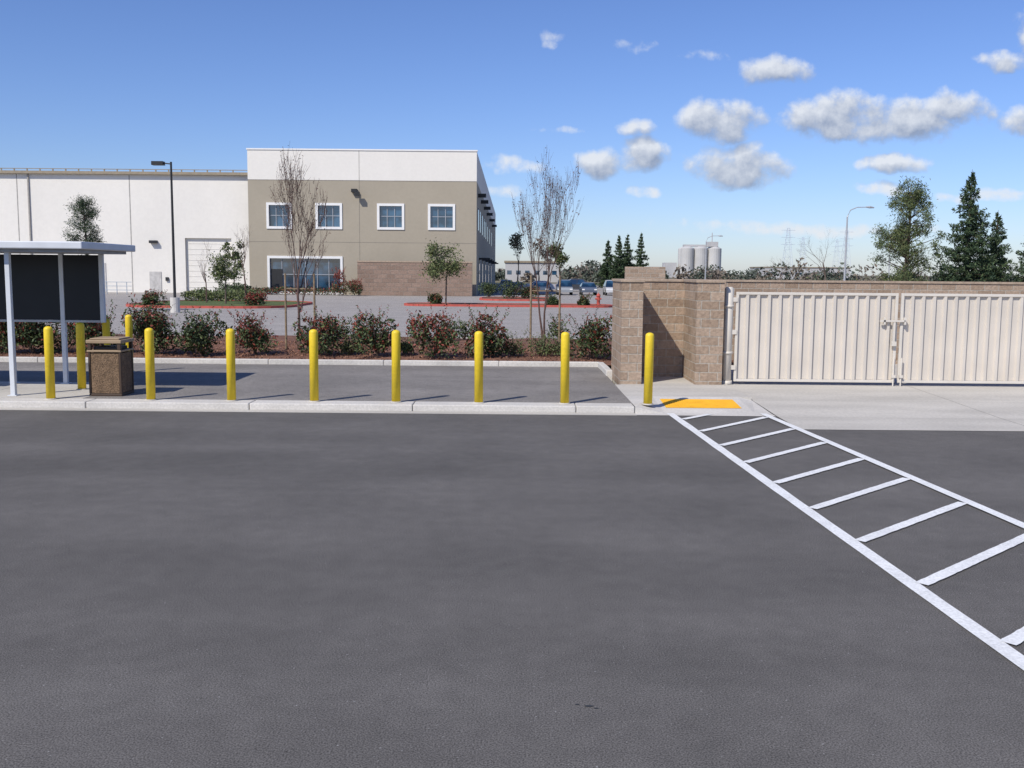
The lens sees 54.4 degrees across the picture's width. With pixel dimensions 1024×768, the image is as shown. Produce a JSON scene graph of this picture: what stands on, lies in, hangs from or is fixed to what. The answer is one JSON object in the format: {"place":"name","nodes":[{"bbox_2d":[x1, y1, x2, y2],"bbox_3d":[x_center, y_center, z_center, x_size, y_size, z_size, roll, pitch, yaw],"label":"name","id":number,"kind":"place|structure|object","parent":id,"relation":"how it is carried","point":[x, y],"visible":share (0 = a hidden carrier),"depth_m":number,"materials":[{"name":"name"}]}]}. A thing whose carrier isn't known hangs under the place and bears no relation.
{"place":"outdoors","nodes":[
{"label":"outdoors","id":0,"kind":"place"},
{"bbox_2d":[132,301,306,305],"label":"planting island","id":1,"kind":"structure","parent":0,"point":[222,303],"depth_m":72.91,"materials":[{"name":"green plant"}]},
{"bbox_2d":[140,289,167,304],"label":"shrub","id":2,"kind":"object","parent":1,"relation":"on","point":[148,295],"visible":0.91,"depth_m":69.03,"materials":[{"name":"green plant"}]},
{"bbox_2d":[204,251,247,303],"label":"tree","id":3,"kind":"object","parent":1,"relation":"on","point":[224,273],"visible":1,"depth_m":72.33,"materials":[{"name":"green plant"}]},
{"bbox_2d":[234,225,251,298],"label":"bare tree","id":4,"kind":"object","parent":1,"relation":"on","point":[244,253],"visible":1,"depth_m":75.75,"materials":[{"name":"plant"}]},
{"bbox_2d":[244,290,267,305],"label":"shrub","id":5,"kind":"object","parent":1,"relation":"on","point":[255,299],"visible":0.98,"depth_m":69.45,"materials":[{"name":"green plant"}]},
{"bbox_2d":[247,150,495,295],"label":"walls","id":6,"kind":"structure","parent":0,"point":[406,177],"depth_m":106.53,"materials":[{"name":"paint"}]},
{"bbox_2d":[271,269,282,289],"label":"entrance door","id":7,"kind":"structure","parent":6,"relation":"attached to","point":[276,277],"depth_m":107.53,"materials":[{"name":"glass"}]},
{"bbox_2d":[269,206,445,289],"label":"mullions","id":8,"kind":"object","parent":6,"relation":"attached to","point":[387,216],"visible":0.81,"depth_m":106.90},
{"bbox_2d":[266,202,454,294],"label":"window surrounds","id":9,"kind":"object","parent":6,"relation":"attached to","point":[340,227],"visible":0.81,"depth_m":106.70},
{"bbox_2d":[269,205,452,291],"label":"window glass","id":10,"kind":"object","parent":6,"relation":"attached to","point":[325,266],"visible":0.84,"depth_m":107.03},
{"bbox_2d":[246,148,477,151],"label":"parapet cap","id":11,"kind":"object","parent":6,"relation":"on","point":[353,149],"visible":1,"depth_m":105.81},
{"bbox_2d":[248,179,476,243],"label":"panel joints","id":12,"kind":"object","parent":6,"relation":"attached to","point":[359,242],"visible":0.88,"depth_m":106.25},
{"bbox_2d":[351,189,497,263],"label":"wall lights","id":13,"kind":"object","parent":6,"relation":"attached to","point":[488,260],"depth_m":120.31,"materials":[{"name":"metal"}]},
{"bbox_2d":[478,209,491,293],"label":"side windows","id":14,"kind":"structure","parent":6,"relation":"attached to","point":[489,243],"depth_m":128.34,"materials":[{"name":"blue glass"}]},
{"bbox_2d":[408,303,600,305],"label":"planting island","id":15,"kind":"structure","parent":0,"point":[497,304],"depth_m":76.89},
{"bbox_2d":[426,291,442,303],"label":"shrub","id":16,"kind":"object","parent":15,"relation":"on","point":[434,299],"visible":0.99,"depth_m":76.52,"materials":[{"name":"green plant"}]},
{"bbox_2d":[419,237,466,303],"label":"tree","id":17,"kind":"object","parent":15,"relation":"on","point":[442,266],"visible":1,"depth_m":74.83,"materials":[{"name":"green plant"}]},
{"bbox_2d":[0,410,1023,767],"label":"road","id":18,"kind":"structure","parent":0,"point":[316,590],"depth_m":8.07,"materials":[{"name":"asphalt"}]},
{"bbox_2d":[0,398,634,412],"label":"kerb","id":19,"kind":"structure","parent":18,"relation":"on","point":[320,405],"depth_m":18.57,"materials":[{"name":"concrete"}]},
{"bbox_2d":[43,326,56,399],"bbox_3d":[-8.746,-0.399,18.828,0.224,1.390,0.224,5,7,36],"label":"bollard","id":20,"kind":"object","parent":19,"relation":"on","point":[49,362],"visible":1,"depth_m":18.77,"materials":[{"name":"metal"}]},
{"bbox_2d":[144,328,156,400],"bbox_3d":[-6.842,-0.375,18.819,0.224,1.377,0.224,3,7,16],"label":"bollard","id":21,"kind":"object","parent":19,"relation":"on","point":[150,364],"visible":1,"depth_m":18.76,"materials":[{"name":"metal"}]},
{"bbox_2d":[226,328,237,400],"bbox_3d":[-5.316,-0.362,18.826,0.224,1.377,0.224,-2,7,-23],"label":"bollard","id":22,"kind":"object","parent":19,"relation":"on","point":[230,364],"visible":1,"depth_m":18.76,"materials":[{"name":"metal"}]},
{"bbox_2d":[308,329,319,401],"bbox_3d":[-3.745,-0.348,18.822,0.224,1.378,0.224,-1,7,-12],"label":"bollard","id":23,"kind":"object","parent":19,"relation":"on","point":[313,364],"visible":1,"depth_m":18.76,"materials":[{"name":"metal"}]},
{"bbox_2d":[390,330,401,402],"bbox_3d":[-2.193,-0.335,18.823,0.224,1.379,0.224,2,7,12],"label":"bollard","id":24,"kind":"object","parent":19,"relation":"on","point":[395,366],"visible":1,"depth_m":18.75,"materials":[{"name":"metal"}]},
{"bbox_2d":[473,331,483,403],"bbox_3d":[-0.628,-0.318,18.820,0.224,1.372,0.224,-3,7,-24],"label":"bollard","id":25,"kind":"object","parent":19,"relation":"on","point":[478,367],"visible":1,"depth_m":18.76,"materials":[{"name":"metal"}]},
{"bbox_2d":[559,332,569,403],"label":"bollard","id":26,"kind":"object","parent":19,"relation":"on","point":[564,374],"visible":1,"depth_m":18.76,"materials":[{"name":"metal"}]},
{"bbox_2d":[667,413,1023,669],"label":"crosswalk marking","id":27,"kind":"object","parent":18,"relation":"on","point":[1004,649],"visible":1,"depth_m":10.48,"materials":[{"name":"white paint"}]},
{"bbox_2d":[0,0,1023,275],"label":"sky","id":28,"kind":"structure","parent":0,"point":[745,122],"materials":[{"name":"blue"}]},
{"bbox_2d":[483,297,544,298],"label":"planting island","id":29,"kind":"structure","parent":0,"point":[509,298],"depth_m":94.26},
{"bbox_2d":[498,278,526,298],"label":"shrub","id":30,"kind":"object","parent":29,"relation":"on","point":[511,288],"visible":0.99,"depth_m":93.57,"materials":[{"name":"green plant"}]},
{"bbox_2d":[520,285,540,298],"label":"shrub","id":31,"kind":"object","parent":29,"relation":"on","point":[526,293],"visible":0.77,"depth_m":94.47,"materials":[{"name":"green plant"}]},
{"bbox_2d":[660,399,740,407],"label":"tactile paving","id":32,"kind":"structure","parent":0,"point":[699,403],"depth_m":19.44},
{"bbox_2d":[495,272,1007,411],"bbox_3d":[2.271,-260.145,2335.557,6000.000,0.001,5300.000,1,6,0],"label":"ground","id":33,"kind":"structure","parent":0,"point":[870,278],"depth_m":305.17,"materials":[{"name":"concrete"}]},
{"bbox_2d":[0,381,89,398],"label":"concrete slab","id":34,"kind":"structure","parent":33,"relation":"on","point":[31,389],"depth_m":20.18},
{"bbox_2d":[0,241,134,395],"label":"smoking shelter","id":35,"kind":"object","parent":34,"relation":"on","point":[62,288],"visible":1,"depth_m":21.17,"materials":[{"name":"paint"}]},
{"bbox_2d":[76,322,87,389],"bbox_3d":[-8.821,-0.571,20.375,0.224,1.386,0.224,-1,7,-18],"label":"bollard","id":36,"kind":"object","parent":34,"relation":"on","point":[80,352],"visible":1,"depth_m":20.32,"materials":[{"name":"metal"}]},
{"bbox_2d":[0,356,612,380],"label":"kerb","id":37,"kind":"structure","parent":33,"relation":"on","point":[604,368],"depth_m":26.33,"materials":[{"name":"concrete"}]},
{"bbox_2d":[0,362,631,403],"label":"asphalt pad","id":38,"kind":"object","parent":33,"relation":"on","point":[255,382],"visible":0.6,"depth_m":22.21,"materials":[{"name":"asphalt"}]},
{"bbox_2d":[86,336,133,395],"bbox_3d":[-7.927,-0.358,19.691,0.690,1.130,0.690,1,6,0],"label":"trash can","id":39,"kind":"object","parent":38,"relation":"on","point":[111,370],"visible":1,"depth_m":19.41,"materials":[{"name":"stone"}]},
{"bbox_2d":[125,315,134,371],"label":"bollard","id":40,"kind":"object","parent":38,"relation":"on","point":[128,327],"visible":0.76,"depth_m":23.85,"materials":[{"name":"metal"}]},
{"bbox_2d":[0,408,635,414],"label":"gutter","id":41,"kind":"object","parent":33,"relation":"on","point":[322,411],"visible":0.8,"depth_m":18.41,"materials":[{"name":"concrete"}]},
{"bbox_2d":[43,283,612,338],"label":"parking lot","id":42,"kind":"structure","parent":33,"relation":"on","point":[517,319],"depth_m":63.60,"materials":[{"name":"asphalt"}]},
{"bbox_2d":[61,195,105,254],"bbox_3d":[-25.559,-7.852,59.475,2.399,7.070,2.666,1,6,0],"label":"pine tree","id":43,"kind":"object","parent":42,"relation":"on","point":[89,212],"visible":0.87,"depth_m":59.12,"materials":[{"name":"green plant"}]},
{"bbox_2d":[0,168,249,292],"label":"warehouse","id":44,"kind":"structure","parent":42,"relation":"on","point":[211,208],"depth_m":109.17,"materials":[{"name":"paint"}]},
{"bbox_2d":[104,263,161,291],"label":"side door","id":45,"kind":"structure","parent":44,"relation":"in","point":[155,277],"depth_m":109.91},
{"bbox_2d":[186,238,231,292],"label":"roll up door","id":46,"kind":"structure","parent":44,"relation":"in","point":[194,246],"depth_m":109.99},
{"bbox_2d":[151,161,179,312],"bbox_3d":[-20.638,-8.738,59.416,1.373,8.920,0.560,1,6,0],"label":"street lamp","id":47,"kind":"object","parent":42,"relation":"on","point":[174,299],"visible":0.99,"depth_m":59.46,"materials":[{"name":"metal"}]},
{"bbox_2d":[126,300,312,308],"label":"red kerb","id":48,"kind":"structure","parent":42,"relation":"on","point":[256,307],"depth_m":67.17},
{"bbox_2d":[180,287,264,301],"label":"hedge","id":49,"kind":"object","parent":42,"relation":"on","point":[199,294],"visible":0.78,"depth_m":78.54,"materials":[{"name":"green plant"}]},
{"bbox_2d":[213,282,250,291],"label":"hedge","id":50,"kind":"object","parent":42,"relation":"on","point":[238,287],"visible":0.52,"depth_m":101.28,"materials":[{"name":"green plant"}]},
{"bbox_2d":[220,239,244,286],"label":"tree","id":51,"kind":"object","parent":42,"relation":"on","point":[235,256],"visible":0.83,"depth_m":102.83,"materials":[{"name":"green plant"}]},
{"bbox_2d":[248,286,347,294],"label":"hedge","id":52,"kind":"object","parent":42,"relation":"on","point":[279,289],"visible":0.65,"depth_m":104.90,"materials":[{"name":"green plant"}]},
{"bbox_2d":[329,267,347,293],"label":"shrub","id":53,"kind":"object","parent":42,"relation":"on","point":[340,284],"visible":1,"depth_m":103.19,"materials":[{"name":"green plant"}]},
{"bbox_2d":[345,278,362,294],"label":"shrub","id":54,"kind":"object","parent":42,"relation":"on","point":[354,287],"visible":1,"depth_m":102.63,"materials":[{"name":"green plant"}]},
{"bbox_2d":[357,261,472,295],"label":"screen wall","id":55,"kind":"structure","parent":42,"relation":"on","point":[392,278],"depth_m":105.05,"materials":[{"name":"brick"}]},
{"bbox_2d":[478,282,499,296],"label":"shrub","id":56,"kind":"object","parent":42,"relation":"on","point":[487,288],"visible":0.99,"depth_m":99.25,"materials":[{"name":"green plant"}]},
{"bbox_2d":[404,302,612,307],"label":"red kerb","id":57,"kind":"structure","parent":42,"relation":"on","point":[567,306],"depth_m":74.32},
{"bbox_2d":[479,297,548,300],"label":"red kerb","id":58,"kind":"structure","parent":42,"relation":"on","point":[480,298],"depth_m":89.69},
{"bbox_2d":[508,232,524,281],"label":"tree","id":59,"kind":"object","parent":42,"relation":"on","point":[515,238],"visible":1,"depth_m":132.43,"materials":[{"name":"green plant"}]},
{"bbox_2d":[530,238,553,280],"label":"bare tree","id":60,"kind":"object","parent":42,"relation":"on","point":[541,252],"visible":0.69,"depth_m":139.40,"materials":[{"name":"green plant"}]},
{"bbox_2d":[546,241,569,275],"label":"tree","id":61,"kind":"object","parent":42,"relation":"on","point":[561,257],"visible":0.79,"depth_m":148.78,"materials":[{"name":"green plant"}]},
{"bbox_2d":[556,280,572,294],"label":"parked car","id":62,"kind":"object","parent":42,"relation":"on","point":[566,285],"visible":0.91,"depth_m":115.24,"materials":[{"name":"paint"}]},
{"bbox_2d":[579,282,596,294],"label":"parked car","id":63,"kind":"object","parent":42,"relation":"on","point":[587,287],"visible":0.98,"depth_m":115.11,"materials":[{"name":"paint"}]},
{"bbox_2d":[595,239,616,287],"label":"conifer tree","id":64,"kind":"object","parent":42,"relation":"on","point":[605,265],"visible":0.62,"depth_m":150.12,"materials":[{"name":"green plant"}]},
{"bbox_2d":[608,235,626,279],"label":"conifer tree","id":65,"kind":"object","parent":42,"relation":"on","point":[619,264],"visible":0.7,"depth_m":147.47,"materials":[{"name":"green plant"}]},
{"bbox_2d":[621,235,635,277],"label":"conifer tree","id":66,"kind":"object","parent":42,"relation":"on","point":[627,256],"visible":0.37,"depth_m":151.01,"materials":[{"name":"green plant"}]},
{"bbox_2d":[631,233,648,266],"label":"conifer tree","id":67,"kind":"object","parent":42,"relation":"on","point":[640,262],"visible":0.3,"depth_m":150.44,"materials":[{"name":"green plant"}]},
{"bbox_2d":[625,267,664,278],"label":"block wall","id":68,"kind":"structure","parent":42,"relation":"on","point":[644,272],"depth_m":47.70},
{"bbox_2d":[0,334,790,364],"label":"mulch bed","id":69,"kind":"object","parent":33,"relation":"on","point":[279,351],"visible":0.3,"depth_m":28.28,"materials":[{"name":"brown wood"}]},
{"bbox_2d":[0,319,20,353],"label":"photinia shrub","id":70,"kind":"object","parent":69,"relation":"on","point":[3,335],"visible":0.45,"depth_m":27.48,"materials":[{"name":"green plant"}]},
{"bbox_2d":[6,319,44,352],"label":"photinia shrub","id":71,"kind":"object","parent":69,"relation":"on","point":[26,333],"visible":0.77,"depth_m":27.49,"materials":[{"name":"green plant"}]},
{"bbox_2d":[16,319,75,350],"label":"photinia shrub","id":72,"kind":"object","parent":69,"relation":"on","point":[56,326],"visible":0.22,"depth_m":28.21,"materials":[{"name":"green plant"}]},
{"bbox_2d":[53,322,101,352],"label":"photinia shrub","id":73,"kind":"object","parent":69,"relation":"on","point":[69,326],"visible":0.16,"depth_m":28.15,"materials":[{"name":"green plant"}]},
{"bbox_2d":[71,300,116,352],"bbox_3d":[-11.653,-1.614,27.849,1.326,1.583,1.212,1,6,0],"label":"photinia shrub","id":74,"kind":"object","parent":69,"relation":"on","point":[90,328],"visible":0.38,"depth_m":27.65,"materials":[{"name":"green plant"}]},
{"bbox_2d":[120,302,175,352],"bbox_3d":[-10.056,-1.568,27.810,1.417,1.497,1.364,1,6,0],"label":"photinia shrub","id":75,"kind":"object","parent":69,"relation":"on","point":[150,321],"visible":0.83,"depth_m":27.58,"materials":[{"name":"green plant"}]},
{"bbox_2d":[127,293,180,351],"bbox_3d":[-10.161,-1.758,28.402,1.596,1.719,1.351,1,6,0],"label":"photinia shrub","id":76,"kind":"object","parent":69,"relation":"on","point":[154,312],"visible":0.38,"depth_m":28.31,"materials":[{"name":"green plant"}]},
{"bbox_2d":[173,306,229,355],"bbox_3d":[-8.704,-1.488,27.883,1.470,1.452,1.395,1,6,0],"label":"photinia shrub","id":77,"kind":"object","parent":69,"relation":"on","point":[200,340],"visible":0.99,"depth_m":27.73,"materials":[{"name":"green plant"}]},
{"bbox_2d":[227,304,278,354],"bbox_3d":[-7.246,-1.518,27.844,1.433,1.430,1.337,-1,7,-11],"label":"photinia shrub","id":78,"kind":"object","parent":69,"relation":"on","point":[254,336],"visible":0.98,"depth_m":27.66,"materials":[{"name":"green plant"}]},
{"bbox_2d":[270,144,330,349],"bbox_3d":[-6.187,-3.924,29.035,1.757,6.103,1.790,1,6,0],"label":"bare tree","id":79,"kind":"object","parent":69,"relation":"on","point":[290,219],"visible":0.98,"depth_m":28.99,"materials":[{"name":"brown plant"}]},
{"bbox_2d":[290,305,349,354],"bbox_3d":[-5.450,-1.515,27.966,1.706,1.416,1.532,1,6,0],"label":"photinia shrub","id":80,"kind":"object","parent":69,"relation":"on","point":[325,333],"visible":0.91,"depth_m":27.82,"materials":[{"name":"green plant"}]},
{"bbox_2d":[335,331,362,354],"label":"shrub","id":81,"kind":"object","parent":69,"relation":"on","point":[347,346],"visible":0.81,"depth_m":28.20,"materials":[{"name":"green plant"}]},
{"bbox_2d":[342,313,376,343],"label":"shrub","id":82,"kind":"object","parent":69,"relation":"on","point":[352,334],"visible":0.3,"depth_m":31.15,"materials":[{"name":"green plant"}]},
{"bbox_2d":[352,305,398,355],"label":"photinia shrub","id":83,"kind":"object","parent":69,"relation":"on","point":[369,335],"visible":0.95,"depth_m":27.52,"materials":[{"name":"green plant"}]},
{"bbox_2d":[400,335,414,353],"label":"shrub","id":84,"kind":"object","parent":69,"relation":"on","point":[405,347],"visible":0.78,"depth_m":28.17,"materials":[{"name":"green plant"}]},
{"bbox_2d":[405,303,460,357],"bbox_3d":[-2.201,-1.489,27.587,1.545,1.536,1.554,1,6,0],"label":"photinia shrub","id":85,"kind":"object","parent":69,"relation":"on","point":[437,338],"visible":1,"depth_m":27.37,"materials":[{"name":"green plant"}]},
{"bbox_2d":[447,315,476,339],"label":"shrub","id":86,"kind":"object","parent":69,"relation":"on","point":[464,331],"visible":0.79,"depth_m":34.88,"materials":[{"name":"green plant"}]},
{"bbox_2d":[464,304,509,356],"bbox_3d":[-0.681,-1.497,27.758,1.279,1.510,1.377,1,6,0],"label":"photinia shrub","id":87,"kind":"object","parent":69,"relation":"on","point":[492,342],"visible":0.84,"depth_m":27.64,"materials":[{"name":"green plant"}]},
{"bbox_2d":[500,329,527,355],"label":"shrub","id":88,"kind":"object","parent":69,"relation":"on","point":[514,349],"visible":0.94,"depth_m":28.21,"materials":[{"name":"green plant"}]},
{"bbox_2d":[525,326,559,355],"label":"shrub","id":89,"kind":"object","parent":69,"relation":"on","point":[541,347],"visible":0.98,"depth_m":28.20,"materials":[{"name":"green plant"}]},
{"bbox_2d":[510,147,583,351],"bbox_3d":[1.059,-3.826,28.743,2.159,6.105,1.363,2,7,16],"label":"bare tree","id":90,"kind":"object","parent":69,"relation":"on","point":[542,234],"visible":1,"depth_m":28.64,"materials":[{"name":"brown plant"}]},
{"bbox_2d":[547,313,571,338],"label":"shrub","id":91,"kind":"object","parent":69,"relation":"on","point":[554,324],"visible":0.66,"depth_m":33.87,"materials":[{"name":"green plant"}]},
{"bbox_2d":[547,328,573,355],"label":"shrub","id":92,"kind":"object","parent":69,"relation":"on","point":[555,351],"visible":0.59,"depth_m":28.19,"materials":[{"name":"green plant"}]},
{"bbox_2d":[568,306,611,358],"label":"photinia shrub","id":93,"kind":"object","parent":69,"relation":"on","point":[592,334],"visible":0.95,"depth_m":27.45,"materials":[{"name":"green plant"}]},
{"bbox_2d":[504,261,558,281],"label":"distant building","id":94,"kind":"structure","parent":33,"relation":"on","point":[511,270],"depth_m":258.30,"materials":[{"name":"white concrete"}]},
{"bbox_2d":[613,376,750,400],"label":"walkway","id":95,"kind":"structure","parent":33,"relation":"on","point":[674,386],"depth_m":21.38,"materials":[{"name":"concrete"}]},
{"bbox_2d":[611,279,725,384],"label":"block wall","id":96,"kind":"structure","parent":95,"relation":"on","point":[682,320],"depth_m":22.52,"materials":[{"name":"brick"}]},
{"bbox_2d":[662,233,721,277],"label":"grain silos","id":97,"kind":"object","parent":33,"relation":"on","point":[690,257],"visible":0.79,"depth_m":592.38,"materials":[{"name":"metal"}]},
{"bbox_2d":[626,396,774,415],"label":"kerb ramp","id":98,"kind":"structure","parent":33,"relation":"on","point":[747,408],"depth_m":18.91,"materials":[{"name":"concrete"}]},
{"bbox_2d":[642,333,653,404],"bbox_3d":[2.587,-0.289,18.823,0.224,1.370,0.224,4,7,28],"label":"bollard","id":99,"kind":"object","parent":98,"relation":"on","point":[648,366],"visible":1,"depth_m":18.76,"materials":[{"name":"metal"}]},
{"bbox_2d":[495,257,1023,281],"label":"distant trees","id":100,"kind":"object","parent":33,"relation":"on","point":[583,272],"visible":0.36,"depth_m":283.67,"materials":[{"name":"green plant"}]},
{"bbox_2d":[843,206,873,280],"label":"street lamp","id":101,"kind":"object","parent":33,"relation":"on","point":[844,278],"visible":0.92,"depth_m":89.07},
{"bbox_2d":[708,279,1023,363],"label":"block wall","id":102,"kind":"structure","parent":33,"relation":"on","point":[899,287],"depth_m":27.86,"materials":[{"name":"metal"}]},
{"bbox_2d":[722,287,1023,385],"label":"metal gate","id":103,"kind":"structure","parent":102,"relation":"attached to","point":[942,338],"depth_m":22.48,"materials":[{"name":"metal"}]},
{"bbox_2d":[729,364,1023,430],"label":"concrete apron","id":104,"kind":"object","parent":33,"relation":"on","point":[846,405],"visible":0.81,"depth_m":19.75,"materials":[{"name":"concrete"}]},
{"bbox_2d":[868,174,948,280],"bbox_3d":[25.573,-8.993,64.485,4.760,9.096,4.738,1,6,0],"label":"evergreen tree","id":105,"kind":"object","parent":33,"relation":"on","point":[899,239],"visible":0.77,"depth_m":63.90,"materials":[{"name":"green plant"}]},
{"bbox_2d":[929,169,1002,281],"bbox_3d":[29.750,-9.093,64.331,5.249,9.400,5.187,1,6,0],"label":"conifer tree","id":106,"kind":"object","parent":33,"relation":"on","point":[971,231],"visible":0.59,"depth_m":63.94,"materials":[{"name":"green plant"}]},
{"bbox_2d":[978,212,1021,281],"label":"conifer tree","id":107,"kind":"object","parent":33,"relation":"on","point":[1003,261],"visible":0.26,"depth_m":65.10,"materials":[{"name":"green plant"}]},
{"bbox_2d":[1008,241,1023,281],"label":"conifer tree","id":108,"kind":"object","parent":33,"relation":"on","point":[1019,278],"visible":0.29,"depth_m":66.90,"materials":[{"name":"green plant"}]},
{"bbox_2d":[749,267,850,279],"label":"distant building","id":109,"kind":"structure","parent":0,"point":[812,269],"depth_m":516.54,"materials":[{"name":"grey concrete"}]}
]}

